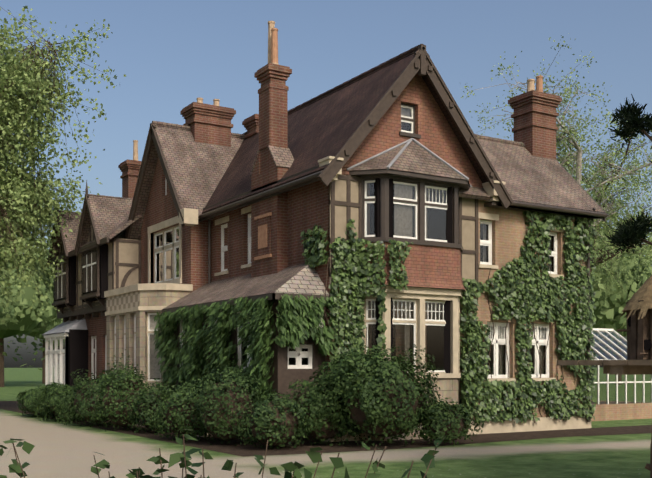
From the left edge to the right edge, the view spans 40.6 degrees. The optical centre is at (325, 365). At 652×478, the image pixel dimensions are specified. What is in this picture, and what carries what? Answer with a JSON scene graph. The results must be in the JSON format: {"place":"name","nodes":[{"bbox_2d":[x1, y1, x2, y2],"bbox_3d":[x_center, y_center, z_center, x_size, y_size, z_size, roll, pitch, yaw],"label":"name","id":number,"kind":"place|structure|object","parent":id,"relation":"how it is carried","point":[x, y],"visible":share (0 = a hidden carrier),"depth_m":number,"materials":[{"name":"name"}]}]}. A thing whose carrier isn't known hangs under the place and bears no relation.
{"place":"outdoors","nodes":[
{"label":"outdoors","id":0,"kind":"place"},
{"bbox_2d":[0,367,651,477],"bbox_3d":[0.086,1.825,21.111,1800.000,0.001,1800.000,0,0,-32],"label":"ground lawn and paths","id":1,"kind":"structure","parent":0,"point":[60,450],"depth_m":17.97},
{"bbox_2d":[0,5,125,333],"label":"birch tree","id":2,"kind":"object","parent":1,"relation":"on","point":[17,190],"depth_m":32.31,"materials":[{"name":"green plant"}]},
{"bbox_2d":[44,157,324,442],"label":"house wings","id":3,"kind":"object","parent":1,"relation":"on","point":[133,288],"visible":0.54,"depth_m":28.29},
{"bbox_2d":[0,429,444,477],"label":"plants","id":4,"kind":"object","parent":1,"relation":"on","point":[183,457],"visible":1,"depth_m":3.00,"materials":[{"name":"green plant"}]},
{"bbox_2d":[16,342,483,448],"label":"shrubs","id":5,"kind":"object","parent":1,"relation":"on","point":[377,394],"visible":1,"depth_m":19.87,"materials":[{"name":"green plant"}]},
{"bbox_2d":[0,401,651,456],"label":"ground flower bed","id":6,"kind":"object","parent":1,"relation":"on","point":[243,450],"visible":0.5,"depth_m":21.51,"materials":[{"name":"soil"}]},
{"bbox_2d":[0,202,651,386],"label":"background trees","id":7,"kind":"object","parent":1,"relation":"on","point":[34,323],"visible":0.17,"depth_m":72.89,"materials":[{"name":"green plant"}]},
{"bbox_2d":[461,33,651,270],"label":"tree","id":8,"kind":"object","parent":1,"relation":"on","point":[582,137],"depth_m":35.31,"materials":[{"name":"green plant"}]},
{"bbox_2d":[556,108,651,312],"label":"tree","id":9,"kind":"object","parent":1,"relation":"on","point":[636,189],"depth_m":44.37,"materials":[{"name":"green plant"}]},
{"bbox_2d":[557,275,651,477],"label":"thatched hut","id":10,"kind":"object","parent":1,"relation":"on","point":[637,309],"visible":1,"depth_m":5.82,"materials":[{"name":"brown wood"}]},
{"bbox_2d":[590,328,651,420],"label":"greenhouse","id":11,"kind":"object","parent":1,"relation":"on","point":[608,410],"visible":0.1,"depth_m":30.03,"materials":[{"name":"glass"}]},
{"bbox_2d":[0,0,651,367],"label":"sky","id":12,"kind":"structure","parent":0,"point":[171,54],"materials":[{"name":"blue"}]},
{"bbox_2d":[211,72,590,441],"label":"house","id":13,"kind":"structure","parent":0,"point":[333,207],"depth_m":23.26,"materials":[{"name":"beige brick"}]},
{"bbox_2d":[46,103,563,385],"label":"house windows","id":14,"kind":"structure","parent":13,"relation":"in","point":[403,209],"depth_m":23.82,"materials":[{"name":"white wood"}]},
{"bbox_2d":[42,44,607,421],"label":"house roofs","id":15,"kind":"structure","parent":13,"relation":"on","point":[329,130],"depth_m":25.19,"materials":[{"name":"brown tile"}]},
{"bbox_2d":[118,21,561,277],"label":"chimneys","id":16,"kind":"object","parent":15,"relation":"on","point":[534,116],"visible":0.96,"depth_m":23.63,"materials":[{"name":"brown brick"}]},
{"bbox_2d":[153,210,596,443],"bbox_3d":[1.279,-1.320,23.060,13.057,6.473,6.070,0,0,2],"label":"ivy on house","id":17,"kind":"object","parent":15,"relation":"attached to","point":[256,312],"visible":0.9,"depth_m":23.55,"materials":[{"name":"green plant"}]},
{"bbox_2d":[347,138,471,440],"bbox_3d":[2.365,-1.987,22.083,3.979,7.625,0.791,0,0,-32],"label":"bay window","id":18,"kind":"structure","parent":13,"relation":"attached to","point":[435,266],"depth_m":22.00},
{"bbox_2d":[605,94,651,252],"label":"pine branches","id":19,"kind":"object","parent":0,"point":[628,234],"depth_m":12.47,"materials":[{"name":"plant"}]}
]}

